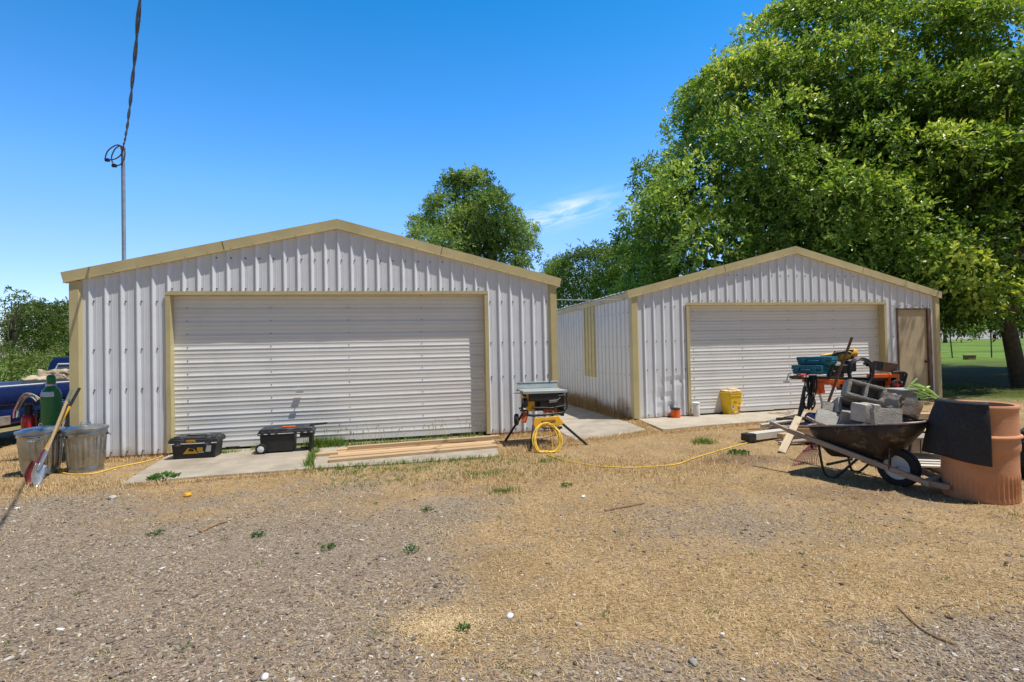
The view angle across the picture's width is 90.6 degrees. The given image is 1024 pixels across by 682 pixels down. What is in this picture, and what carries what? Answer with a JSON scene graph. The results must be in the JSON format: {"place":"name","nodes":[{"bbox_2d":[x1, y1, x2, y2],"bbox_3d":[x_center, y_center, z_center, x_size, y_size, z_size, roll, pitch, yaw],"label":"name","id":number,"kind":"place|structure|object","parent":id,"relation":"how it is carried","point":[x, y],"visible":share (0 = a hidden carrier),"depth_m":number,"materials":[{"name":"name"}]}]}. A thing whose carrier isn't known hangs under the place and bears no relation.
{"place":"outdoors","nodes":[
{"label":"outdoors","id":0,"kind":"place"},
{"bbox_2d":[0,338,1023,681],"bbox_3d":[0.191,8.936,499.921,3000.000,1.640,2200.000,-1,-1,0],"label":"ground","id":1,"kind":"structure","parent":0,"point":[986,368],"depth_m":3.84,"materials":[{"name":"soil"}]},
{"bbox_2d":[0,340,35,381],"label":"shrub","id":2,"kind":"object","parent":1,"relation":"on","point":[4,352],"visible":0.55,"depth_m":20.18,"materials":[{"name":"green plant"}]},
{"bbox_2d":[0,285,43,380],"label":"sparse tree","id":3,"kind":"object","parent":1,"relation":"on","point":[12,333],"visible":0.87,"depth_m":24.03,"materials":[{"name":"green plant"}]},
{"bbox_2d":[21,404,39,428],"bbox_3d":[-7.539,1.431,7.957,0.285,0.890,0.187,-1,-1,0],"label":"gas cylinder","id":4,"kind":"object","parent":1,"relation":"on","point":[29,418],"visible":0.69,"depth_m":7.92,"materials":[{"name":"red paint"}]},
{"bbox_2d":[0,349,61,380],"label":"shrub","id":5,"kind":"object","parent":1,"relation":"on","point":[29,359],"visible":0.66,"depth_m":16.85,"materials":[{"name":"green plant"}]},
{"bbox_2d":[0,294,68,369],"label":"bushy tree","id":6,"kind":"object","parent":1,"relation":"on","point":[26,334],"visible":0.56,"depth_m":26.00,"materials":[{"name":"green plant"}]},
{"bbox_2d":[0,357,69,428],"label":"pickup truck","id":7,"kind":"object","parent":1,"relation":"on","point":[11,392],"visible":0.11,"depth_m":9.53,"materials":[{"name":"blue paint"}]},
{"bbox_2d":[20,369,68,383],"bbox_3d":[-10.022,0.798,11.024,0.831,0.382,0.628,-1,-1,-2],"label":"canvas bundle","id":8,"kind":"object","parent":7,"relation":"in","point":[40,376],"visible":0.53,"depth_m":10.89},
{"bbox_2d":[14,423,65,476],"bbox_3d":[-6.548,1.490,7.035,0.530,0.705,0.530,-2,-1,26],"label":"trash can","id":9,"kind":"object","parent":1,"relation":"on","point":[31,442],"visible":0.7,"depth_m":6.87,"materials":[{"name":"metal"}]},
{"bbox_2d":[30,296,68,365],"bbox_3d":[-25.233,0.140,29.037,5.035,5.391,3.877,-2,-1,38],"label":"bushy tree","id":10,"kind":"object","parent":1,"relation":"on","point":[64,303],"visible":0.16,"depth_m":27.57,"materials":[{"name":"green plant"}]},
{"bbox_2d":[30,341,68,370],"bbox_3d":[-18.727,1.168,21.007,2.108,2.407,2.269,-1,-1,0],"label":"shrub","id":11,"kind":"object","parent":1,"relation":"on","point":[56,349],"visible":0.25,"depth_m":20.91,"materials":[{"name":"green plant"}]},
{"bbox_2d":[40,375,62,455],"bbox_3d":[-7.306,1.198,8.033,0.264,1.330,0.266,-1,-1,0],"label":"gas cylinder","id":12,"kind":"object","parent":1,"relation":"on","point":[51,402],"visible":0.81,"depth_m":7.95,"materials":[{"name":"green paint"}]},
{"bbox_2d":[12,393,40,417],"bbox_3d":[-7.508,0.996,7.858,0.429,0.394,0.148,-1,-1,-2],"label":"welding hose","id":13,"kind":"object","parent":12,"relation":"hanging from","point":[20,399],"visible":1,"depth_m":7.84,"materials":[{"name":"grey rubber"}]},
{"bbox_2d":[31,389,72,486],"bbox_3d":[-5.949,1.232,6.538,0.090,1.173,0.619,-1,-1,-3],"label":"shovel","id":14,"kind":"object","parent":1,"relation":"on","point":[38,473],"visible":0.92,"depth_m":6.42,"materials":[{"name":"metal"}]},
{"bbox_2d":[24,388,80,484],"bbox_3d":[-6.068,1.231,6.691,0.090,1.184,0.680,-1,-1,12],"label":"shovel","id":15,"kind":"object","parent":1,"relation":"on","point":[28,472],"visible":0.67,"depth_m":6.54,"materials":[{"name":"red paint"}]},
{"bbox_2d":[59,421,110,473],"bbox_3d":[-6.040,1.480,7.179,0.529,0.702,0.529,-1,-1,2],"label":"trash can","id":16,"kind":"object","parent":1,"relation":"on","point":[85,448],"visible":1,"depth_m":7.01,"materials":[{"name":"metal"}]},
{"bbox_2d":[18,453,169,476],"bbox_3d":[-6.144,1.822,7.681,1.324,0.035,1.713,-1,-1,0],"label":"extension cord","id":17,"kind":"object","parent":1,"relation":"on","point":[102,471],"visible":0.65,"depth_m":7.08,"materials":[{"name":"yellow rubber"}]},
{"bbox_2d":[199,519,229,532],"bbox_3d":[-2.733,1.696,4.649,0.050,0.031,0.330,-1,-1,15],"label":"stick","id":18,"kind":"object","parent":1,"relation":"on","point":[213,525],"visible":1,"depth_m":4.65,"materials":[{"name":"wood"}]},
{"bbox_2d":[120,445,316,485],"bbox_3d":[-4.037,1.846,7.512,2.372,0.172,2.031,-1,-1,-17],"label":"apron","id":19,"kind":"object","parent":1,"relation":"on","point":[245,462],"visible":0.51,"depth_m":7.16,"materials":[{"name":"concrete"}]},
{"bbox_2d":[146,470,181,481],"bbox_3d":[-4.475,1.730,6.510,0.425,0.113,0.400,-1,-1,0],"label":"weed","id":20,"kind":"object","parent":19,"relation":"on","point":[165,473],"visible":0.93,"depth_m":6.49,"materials":[{"name":"green plant"}]},
{"bbox_2d":[168,433,225,458],"bbox_3d":[-4.842,1.612,7.807,0.680,0.340,0.349,-1,-1,-10],"label":"toolbox","id":21,"kind":"object","parent":19,"relation":"on","point":[187,446],"visible":1,"depth_m":7.68,"materials":[{"name":"black plastic"}]},
{"bbox_2d":[255,422,327,453],"bbox_3d":[-3.525,1.552,8.168,1.050,0.416,0.378,-1,-1,-15],"label":"rolling toolbox","id":22,"kind":"object","parent":19,"relation":"on","point":[279,438],"visible":0.98,"depth_m":8.00,"materials":[{"name":"black plastic"}]},
{"bbox_2d":[250,530,265,536],"bbox_3d":[-2.208,1.681,4.416,0.143,0.049,0.141,-1,-1,0],"label":"weed","id":23,"kind":"object","parent":1,"relation":"on","point":[258,534],"visible":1,"depth_m":4.41,"materials":[{"name":"green plant"}]},
{"bbox_2d":[60,219,561,459],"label":"garage","id":24,"kind":"structure","parent":1,"relation":"on","point":[243,341],"depth_m":8.61,"materials":[{"name":"white metal"}]},
{"bbox_2d":[104,144,125,259],"bbox_3d":[-7.422,-2.239,9.523,0.389,2.949,0.116,-1,-1,0],"label":"service mast","id":25,"kind":"object","parent":24,"relation":"attached to","point":[123,196],"visible":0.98,"depth_m":9.52,"materials":[{"name":"grey metal"}]},
{"bbox_2d":[122,0,141,146],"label":"overhead cable","id":26,"kind":"object","parent":25,"relation":"attached to","point":[137,28],"visible":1,"depth_m":5.19,"materials":[{"name":"rubber"}]},
{"bbox_2d":[174,295,484,447],"bbox_3d":[-2.981,0.421,8.768,5.086,2.614,0.044,-1,-1,-13],"label":"garage door","id":27,"kind":"structure","parent":24,"relation":"in","point":[392,362],"depth_m":8.72,"materials":[{"name":"metal"}]},
{"bbox_2d":[313,434,498,469],"bbox_3d":[-1.613,1.804,8.056,3.083,0.170,1.917,-1,-1,-13],"label":"apron","id":28,"kind":"object","parent":1,"relation":"on","point":[322,461],"visible":0.23,"depth_m":7.41,"materials":[{"name":"concrete"}]},
{"bbox_2d":[315,441,475,456],"bbox_3d":[-1.804,1.704,8.114,2.519,0.038,0.130,-1,-1,-20],"label":"lumber board","id":29,"kind":"object","parent":28,"relation":"on","point":[326,453],"visible":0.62,"depth_m":7.90,"materials":[{"name":"brown wood"}]},
{"bbox_2d":[347,435,499,449],"bbox_3d":[-1.395,1.651,8.265,2.454,0.055,0.090,-1,-1,-18],"label":"lumber board","id":30,"kind":"object","parent":29,"relation":"on","point":[407,443],"visible":1,"depth_m":8.21,"materials":[{"name":"brown wood"}]},
{"bbox_2d":[324,417,485,442],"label":"dry stalks","id":31,"kind":"object","parent":28,"relation":"on","point":[402,428],"visible":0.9,"depth_m":8.91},
{"bbox_2d":[329,442,492,457],"bbox_3d":[-1.504,1.693,7.844,2.486,0.038,0.140,-1,-1,-18],"label":"lumber board","id":32,"kind":"object","parent":28,"relation":"on","point":[391,451],"visible":0.63,"depth_m":7.77,"materials":[{"name":"brown wood"}]},
{"bbox_2d":[328,444,497,462],"bbox_3d":[-1.434,1.689,7.659,2.521,0.038,0.140,-1,-1,-19],"label":"lumber board","id":33,"kind":"object","parent":28,"relation":"on","point":[395,454],"visible":1,"depth_m":7.59,"materials":[{"name":"brown wood"}]},
{"bbox_2d":[338,440,494,453],"bbox_3d":[-1.459,1.695,8.019,2.454,0.038,0.140,-1,-1,-18],"label":"lumber board","id":34,"kind":"object","parent":28,"relation":"on","point":[492,441],"visible":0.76,"depth_m":7.99,"materials":[{"name":"brown wood"}]},
{"bbox_2d":[403,544,419,552],"bbox_3d":[-0.796,1.644,4.008,0.143,0.047,0.141,-2,-1,44],"label":"weed","id":35,"kind":"object","parent":1,"relation":"on","point":[409,548],"visible":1,"depth_m":4.00,"materials":[{"name":"green plant"}]},
{"bbox_2d":[384,598,520,654],"bbox_3d":[-0.343,1.638,2.951,0.819,0.017,0.613,-1,-1,0],"label":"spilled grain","id":36,"kind":"object","parent":1,"relation":"on","point":[450,627],"visible":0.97,"depth_m":2.92,"materials":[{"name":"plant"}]},
{"bbox_2d":[455,621,470,631],"bbox_3d":[-0.275,1.623,2.873,0.099,0.041,0.098,-2,-1,22],"label":"weed","id":37,"kind":"object","parent":1,"relation":"on","point":[463,627],"visible":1,"depth_m":2.88,"materials":[{"name":"green plant"}]},
{"bbox_2d":[400,162,545,269],"bbox_3d":[-1.461,-2.412,19.402,5.638,9.062,4.788,-1,-1,0],"label":"leafy tree","id":38,"kind":"object","parent":1,"relation":"on","point":[476,228],"visible":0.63,"depth_m":19.02,"materials":[{"name":"green plant"}]},
{"bbox_2d":[0,387,1023,681],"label":"dry grass","id":39,"kind":"structure","parent":1,"relation":"on","point":[574,401],"depth_m":3.64,"materials":[{"name":"plant"}]},
{"bbox_2d":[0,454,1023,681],"bbox_3d":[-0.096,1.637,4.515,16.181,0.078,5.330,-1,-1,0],"label":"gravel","id":40,"kind":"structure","parent":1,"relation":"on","point":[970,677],"depth_m":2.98,"materials":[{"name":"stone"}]},
{"bbox_2d":[0,380,1023,681],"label":"grass","id":41,"kind":"structure","parent":1,"relation":"on","point":[322,442],"depth_m":7.04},
{"bbox_2d":[504,381,588,450],"bbox_3d":[0.496,1.209,8.524,1.143,1.035,1.136,-1,-1,-22],"label":"table saw","id":42,"kind":"object","parent":1,"relation":"on","point":[546,397],"visible":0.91,"depth_m":8.22,"materials":[{"name":"metal"}]},
{"bbox_2d":[532,422,562,454],"bbox_3d":[0.559,1.494,7.779,0.448,0.452,0.430,-2,-1,42],"label":"cord coil","id":43,"kind":"object","parent":1,"relation":"on","point":[557,432],"visible":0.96,"depth_m":7.78,"materials":[{"name":"yellow rubber"}]},
{"bbox_2d":[539,254,600,308],"bbox_3d":[3.385,-2.380,36.650,5.770,8.453,5.875,-1,-1,-20],"label":"bushy tree","id":44,"kind":"object","parent":1,"relation":"on","point":[549,260],"visible":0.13,"depth_m":35.06,"materials":[{"name":"green plant"}]},
{"bbox_2d":[539,237,641,308],"bbox_3d":[5.505,-2.307,32.463,7.604,8.080,6.873,-1,-1,0],"label":"bushy tree","id":45,"kind":"object","parent":1,"relation":"on","point":[578,255],"visible":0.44,"depth_m":31.94,"materials":[{"name":"green plant"}]},
{"bbox_2d":[604,502,644,511],"bbox_3d":[1.120,1.626,4.979,0.502,0.029,0.034,-1,-1,-27],"label":"stick","id":46,"kind":"object","parent":1,"relation":"on","point":[624,506],"visible":1,"depth_m":4.96,"materials":[{"name":"wood"}]},
{"bbox_2d":[580,239,683,299],"bbox_3d":[6.604,-2.138,27.191,5.736,7.523,5.822,-1,-1,0],"label":"bushy tree","id":47,"kind":"object","parent":1,"relation":"on","point":[613,272],"visible":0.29,"depth_m":27.88,"materials":[{"name":"green plant"}]},
{"bbox_2d":[546,442,748,467],"bbox_3d":[2.384,1.634,7.339,3.584,0.043,1.184,-1,-1,-14],"label":"extension cord","id":48,"kind":"object","parent":1,"relation":"on","point":[650,466],"visible":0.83,"depth_m":6.84,"materials":[{"name":"yellow rubber"}]},
{"bbox_2d":[688,657,697,665],"bbox_3d":[0.903,1.597,2.517,0.043,0.030,0.056,-1,-1,-8],"label":"stone","id":49,"kind":"object","parent":1,"relation":"on","point":[693,661],"visible":1,"depth_m":2.51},
{"bbox_2d":[638,410,815,430],"bbox_3d":[6.691,1.676,11.201,8.378,0.174,1.462,-1,-1,-15],"label":"apron","id":50,"kind":"object","parent":1,"relation":"on","point":[668,423],"visible":0.18,"depth_m":10.53,"materials":[{"name":"concrete"}]},
{"bbox_2d":[670,407,680,417],"bbox_3d":[3.534,1.550,10.955,0.216,0.205,0.216,-1,-1,-11],"label":"wire spool","id":51,"kind":"object","parent":50,"relation":"on","point":[675,412],"visible":1,"depth_m":10.87,"materials":[{"name":"orange paint"}]},
{"bbox_2d":[692,402,699,416],"bbox_3d":[4.033,1.493,11.096,0.160,0.302,0.160,-1,-1,0],"label":"canister","id":52,"kind":"object","parent":50,"relation":"on","point":[696,408],"visible":1,"depth_m":11.03,"materials":[{"name":"white paint"}]},
{"bbox_2d":[719,388,743,413],"bbox_3d":[4.943,1.346,11.393,0.421,0.565,0.349,-1,-1,-20],"label":"pail","id":53,"kind":"object","parent":50,"relation":"on","point":[731,398],"visible":1,"depth_m":11.28,"materials":[{"name":"yellow plastic"}]},
{"bbox_2d":[726,449,750,454],"bbox_3d":[3.158,1.544,7.067,0.301,0.085,0.330,-1,-1,0],"label":"weed","id":54,"kind":"object","parent":1,"relation":"on","point":[743,451],"visible":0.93,"depth_m":7.05,"materials":[{"name":"green plant"}]},
{"bbox_2d":[557,246,942,418],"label":"garage","id":55,"kind":"structure","parent":1,"relation":"on","point":[752,328],"depth_m":11.78,"materials":[{"name":"white metal"}]},
{"bbox_2d":[557,299,624,300],"bbox_3d":[1.649,-0.854,10.465,2.021,0.103,0.020,-1,-1,-36],"label":"conduit","id":56,"kind":"object","parent":55,"relation":"attached to","point":[590,300],"visible":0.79,"depth_m":10.41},
{"bbox_2d":[689,305,879,413],"bbox_3d":[6.442,0.340,11.880,5.270,2.516,0.043,-1,-1,-12],"label":"garage door","id":57,"kind":"structure","parent":55,"relation":"in","point":[751,350],"depth_m":11.76,"materials":[{"name":"metal"}]},
{"bbox_2d":[898,310,928,397],"bbox_3d":[9.892,0.312,12.475,0.875,2.205,0.108,-1,-1,-12],"label":"entry door","id":58,"kind":"structure","parent":55,"relation":"in","point":[912,323],"depth_m":12.50,"materials":[{"name":"beige paint"}]},
{"bbox_2d":[747,427,778,430],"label":"board","id":59,"kind":"object","parent":1,"relation":"on","point":[761,429],"visible":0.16,"depth_m":8.88,"materials":[{"name":"brown wood"}]},
{"bbox_2d":[741,428,786,441],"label":"painted beam","id":60,"kind":"structure","parent":1,"relation":"on","point":[754,436],"depth_m":8.22,"materials":[{"name":"wood"}]},
{"bbox_2d":[777,432,786,439],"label":"scrap board","id":61,"kind":"object","parent":1,"relation":"on","point":[781,435],"visible":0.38,"depth_m":8.20,"materials":[{"name":"brown wood"}]},
{"bbox_2d":[778,415,801,453],"bbox_3d":[4.195,1.398,7.630,0.100,0.026,1.030,17,34,35],"label":"scrap board","id":62,"kind":"object","parent":1,"relation":"on","point":[787,439],"visible":0.94,"depth_m":7.54,"materials":[{"name":"brown wood"}]},
{"bbox_2d":[778,439,810,443],"bbox_3d":[4.609,1.543,7.899,0.855,0.030,0.130,-7,-1,3],"label":"scrap board","id":63,"kind":"object","parent":1,"relation":"on","point":[796,441],"visible":0.38,"depth_m":7.85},
{"bbox_2d":[788,425,812,442],"bbox_3d":[4.717,1.493,8.125,0.460,0.220,0.340,-2,-1,20],"label":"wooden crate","id":64,"kind":"object","parent":1,"relation":"on","point":[805,430],"visible":0.14,"depth_m":8.00,"materials":[{"name":"brown wood"}]},
{"bbox_2d":[804,412,815,423],"bbox_3d":[5.425,1.406,8.944,0.468,0.321,0.325,-1,-1,-12],"label":"blue bucket","id":65,"kind":"object","parent":1,"relation":"on","point":[811,414],"visible":0.19,"depth_m":8.89,"materials":[{"name":"plastic"}]},
{"bbox_2d":[605,0,1023,341],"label":"walnut tree","id":66,"kind":"object","parent":1,"relation":"on","point":[798,185],"visible":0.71,"depth_m":16.13,"materials":[{"name":"green plant"}]},
{"bbox_2d":[792,337,852,465],"bbox_3d":[4.016,0.780,6.642,0.884,1.647,0.194,-1,-1,-3],"label":"leaf rake","id":67,"kind":"object","parent":1,"relation":"on","point":[811,446],"visible":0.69,"depth_m":6.62,"materials":[{"name":"brown wood"}]},
{"bbox_2d":[789,371,907,415],"bbox_3d":[5.905,1.076,8.857,2.124,1.095,0.499,-1,-1,0],"label":"saw stand","id":68,"kind":"object","parent":1,"relation":"on","point":[893,379],"visible":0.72,"depth_m":8.73,"materials":[{"name":"metal"}]},
{"bbox_2d":[793,373,808,377],"bbox_3d":[4.949,0.596,8.667,0.210,0.075,0.140,-1,-1,-6],"label":"power tool","id":69,"kind":"object","parent":68,"relation":"on","point":[802,375],"visible":0.98,"depth_m":8.61,"materials":[{"name":"red plastic"}]},
{"bbox_2d":[798,375,817,416],"bbox_3d":[5.031,0.966,8.629,0.385,0.780,0.126,-1,-1,0],"label":"cord bundle","id":70,"kind":"object","parent":68,"relation":"hanging from","point":[811,389],"visible":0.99,"depth_m":8.62,"materials":[{"name":"black plastic"}]},
{"bbox_2d":[791,365,829,374],"bbox_3d":[5.157,0.491,8.778,0.412,0.165,0.486,0,-1,-38],"label":"tool case","id":71,"kind":"object","parent":68,"relation":"on","point":[813,369],"visible":0.98,"depth_m":8.64,"materials":[{"name":"teal plastic"}]},
{"bbox_2d":[796,356,837,364],"bbox_3d":[5.273,0.338,8.778,0.413,0.140,0.546,0,-1,-43],"label":"tool case","id":72,"kind":"object","parent":71,"relation":"on","point":[823,360],"visible":1,"depth_m":8.65,"materials":[{"name":"teal plastic"}]},
{"bbox_2d":[820,348,857,376],"bbox_3d":[5.732,0.382,8.876,0.616,0.494,0.196,-1,-1,-7],"label":"power tool","id":73,"kind":"object","parent":68,"relation":"on","point":[852,353],"visible":0.7,"depth_m":8.82,"materials":[{"name":"yellow plastic"}]},
{"bbox_2d":[826,360,855,376],"bbox_3d":[5.742,0.480,8.841,0.417,0.294,0.200,-1,-1,0],"label":"mitre saw","id":74,"kind":"object","parent":68,"relation":"on","point":[834,370],"visible":0.62,"depth_m":8.74,"materials":[{"name":"metal"}]},
{"bbox_2d":[847,357,874,383],"bbox_3d":[5.936,0.530,8.609,0.527,0.523,0.242,-1,-1,0],"label":"cable coil","id":75,"kind":"object","parent":68,"relation":"on","point":[868,363],"visible":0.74,"depth_m":8.55,"materials":[{"name":"black plastic"}]},
{"bbox_2d":[873,361,897,372],"bbox_3d":[6.508,0.451,8.842,0.325,0.165,0.190,8,0,9],"label":"carry box","id":76,"kind":"object","parent":68,"relation":"on","point":[884,366],"visible":0.93,"depth_m":8.76,"materials":[{"name":"metal"}]},
{"bbox_2d":[769,416,949,489],"bbox_3d":[4.046,1.226,5.891,0.795,0.758,1.739,-1,-1,-28],"label":"wheelbarrow","id":77,"kind":"object","parent":1,"relation":"on","point":[881,447],"visible":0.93,"depth_m":5.57,"materials":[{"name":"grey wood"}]},
{"bbox_2d":[814,408,839,424],"bbox_3d":[3.774,0.934,5.965,0.364,0.194,0.059,18,-25,23],"label":"concrete block","id":78,"kind":"object","parent":77,"relation":"on","point":[824,417],"depth_m":5.97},
{"bbox_2d":[821,401,850,411],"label":"concrete block","id":79,"kind":"object","parent":78,"relation":"on","point":[827,405],"depth_m":6.08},
{"bbox_2d":[903,416,910,421],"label":"concrete block","id":80,"kind":"object","parent":77,"relation":"on","point":[906,419],"depth_m":5.56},
{"bbox_2d":[870,408,902,424],"bbox_3d":[4.093,0.830,5.536,0.364,0.194,0.059,3,-10,-8],"label":"concrete block","id":81,"kind":"object","parent":80,"relation":"on","point":[886,415],"depth_m":5.51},
{"bbox_2d":[877,391,905,408],"bbox_3d":[4.305,0.703,5.689,0.284,0.196,0.227,23,0,-22],"label":"concrete block","id":82,"kind":"object","parent":80,"relation":"on","point":[891,400],"depth_m":5.62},
{"bbox_2d":[900,397,923,419],"bbox_3d":[4.375,0.745,5.606,0.197,0.196,0.195,26,-5,-25],"label":"concrete block","id":83,"kind":"object","parent":80,"relation":"on","point":[911,408],"depth_m":5.52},
{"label":"concrete block","id":84,"kind":"object","parent":77,"relation":"in","visible":0},
{"bbox_2d":[831,396,861,413],"bbox_3d":[4.057,0.828,6.046,0.396,0.199,0.193,13,-30,10],"label":"concrete block","id":85,"kind":"object","parent":84,"relation":"on","point":[839,402],"depth_m":6.03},
{"bbox_2d":[841,379,886,403],"bbox_3d":[4.139,0.605,5.970,0.397,0.199,0.193,16,-10,17],"label":"concrete block","id":86,"kind":"object","parent":85,"relation":"on","point":[861,391],"depth_m":5.94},
{"bbox_2d":[839,408,859,423],"bbox_3d":[3.937,0.910,5.914,0.197,0.196,0.195,10,9,28],"label":"concrete block","id":87,"kind":"object","parent":84,"relation":"on","point":[845,416],"depth_m":5.85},
{"bbox_2d":[850,402,880,422],"bbox_3d":[3.979,0.803,5.707,0.215,0.206,0.197,2,2,-14],"label":"concrete block","id":88,"kind":"object","parent":84,"relation":"on","point":[859,412],"depth_m":5.65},
{"bbox_2d":[895,605,954,644],"bbox_3d":[2.269,1.577,2.827,0.068,0.019,0.396,-1,-1,0],"label":"stick","id":89,"kind":"object","parent":1,"relation":"on","point":[922,629],"visible":1,"depth_m":2.75,"materials":[{"name":"wood"}]},
{"bbox_2d":[912,452,940,472],"bbox_3d":[5.174,1.514,6.286,1.150,0.109,0.920,-1,-1,14],"label":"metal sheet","id":90,"kind":"object","parent":1,"relation":"on","point":[931,461],"visible":0.09,"depth_m":6.19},
{"bbox_2d":[906,439,919,452],"bbox_3d":[5.149,1.315,6.538,0.090,0.170,0.500,-2,-1,28],"label":"timber post","id":91,"kind":"object","parent":90,"relation":"on","point":[915,445],"visible":0.38,"depth_m":6.32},
{"bbox_2d":[838,0,1023,387],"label":"maple tree","id":92,"kind":"object","parent":1,"relation":"on","point":[1013,352],"visible":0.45,"depth_m":14.50,"materials":[{"name":"green plant"}]},
{"bbox_2d":[930,604,959,613],"bbox_3d":[2.546,1.574,2.993,0.244,0.019,0.041,-1,-1,-19],"label":"stick","id":93,"kind":"object","parent":1,"relation":"on","point":[936,608],"visible":1,"depth_m":3.00,"materials":[{"name":"wood"}]},
{"bbox_2d":[949,335,952,357],"bbox_3d":[25.132,0.348,28.987,0.155,1.653,0.055,-1,-1,0],"label":"fence post","id":94,"kind":"object","parent":1,"relation":"on","point":[951,346],"visible":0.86,"depth_m":28.97,"materials":[{"name":"metal"}]},
{"bbox_2d":[947,334,1023,351],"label":"fence wire","id":95,"kind":"object","parent":94,"relation":"attached to","point":[978,345],"visible":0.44,"depth_m":28.99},
{"bbox_2d":[940,311,986,342],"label":"tree","id":96,"kind":"object","parent":1,"relation":"on","point":[958,336],"visible":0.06,"depth_m":73.12,"materials":[{"name":"green plant"}]},
{"bbox_2d":[960,309,997,338],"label":"tree","id":97,"kind":"object","parent":1,"relation":"on","point":[971,334],"visible":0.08,"depth_m":109.68,"materials":[{"name":"green plant"}]},
{"bbox_2d":[940,400,1023,504],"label":"clay pipe","id":98,"kind":"object","parent":1,"relation":"on","point":[999,482],"visible":0.71,"depth_m":4.84,"materials":[{"name":"ceramic"}]},
{"bbox_2d":[921,398,992,466],"bbox_3d":[4.451,0.897,5.093,0.186,0.613,0.607,-1,-1,-14],"label":"rubber mat","id":99,"kind":"object","parent":98,"relation":"on","point":[958,430],"visible":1,"depth_m":4.97,"materials":[{"name":"rubber"}]},
{"bbox_2d":[1020,428,1023,476],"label":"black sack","id":100,"kind":"object","parent":1,"relation":"on","point":[1022,455],"visible":0.09,"depth_m":5.77,"materials":[{"name":"plastic"}]},
{"label":"scrap board","id":101,"kind":"object","parent":1,"relation":"on","visible":0},
{"bbox_2d":[760,420,792,425],"bbox_3d":[5.182,1.449,9.301,1.213,0.031,0.120,-9,-1,2],"label":"scrap board","id":102,"kind":"object","parent":101,"relation":"on","point":[778,422],"visible":0.46,"depth_m":9.26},
{"bbox_2d":[0,328,1023,359],"bbox_3d":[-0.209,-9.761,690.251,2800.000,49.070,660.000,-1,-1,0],"label":"hills","id":103,"kind":"structure","parent":0,"point":[984,336],"depth_m":382.47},
{"bbox_2d":[0,0,1023,340],"label":"sky","id":104,"kind":"structure","parent":0,"point":[248,117],"materials":[{"name":"blue"}]},
{"bbox_2d":[559,403,645,439],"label":"path","id":105,"kind":"structure","parent":0,"point":[581,422],"depth_m":10.23,"materials":[{"name":"concrete"}]},
{"bbox_2d":[887,388,918,400],"bbox_3d":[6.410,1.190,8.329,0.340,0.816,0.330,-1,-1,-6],"label":"concrete block","id":106,"kind":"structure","parent":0,"point":[906,393],"depth_m":8.19,"materials":[{"name":"concrete"}]},
{"bbox_2d":[962,355,976,359],"bbox_3d":[24.358,0.866,26.981,0.500,0.230,0.340,-1,-1,-6],"label":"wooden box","id":107,"kind":"object","parent":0,"point":[967,357],"visible":1,"depth_m":26.84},
{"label":"scrap board","id":108,"kind":"object","parent":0,"visible":0},
{"bbox_2d":[919,412,929,418],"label":"scrap board","id":109,"kind":"object","parent":108,"relation":"on","point":[924,415],"visible":0.03,"depth_m":6.80,"materials":[{"name":"brown wood"}]},
{"label":"scrap board","id":110,"kind":"object","parent":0,"visible":0},
{"bbox_2d":[783,423,812,425],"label":"scrap board","id":111,"kind":"object","parent":110,"relation":"on","point":[803,424],"visible":0.13,"depth_m":8.81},
{"bbox_2d":[776,417,805,419],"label":"scrap board","id":112,"kind":"object","parent":111,"relation":"on","point":[786,418],"visible":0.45,"depth_m":9.05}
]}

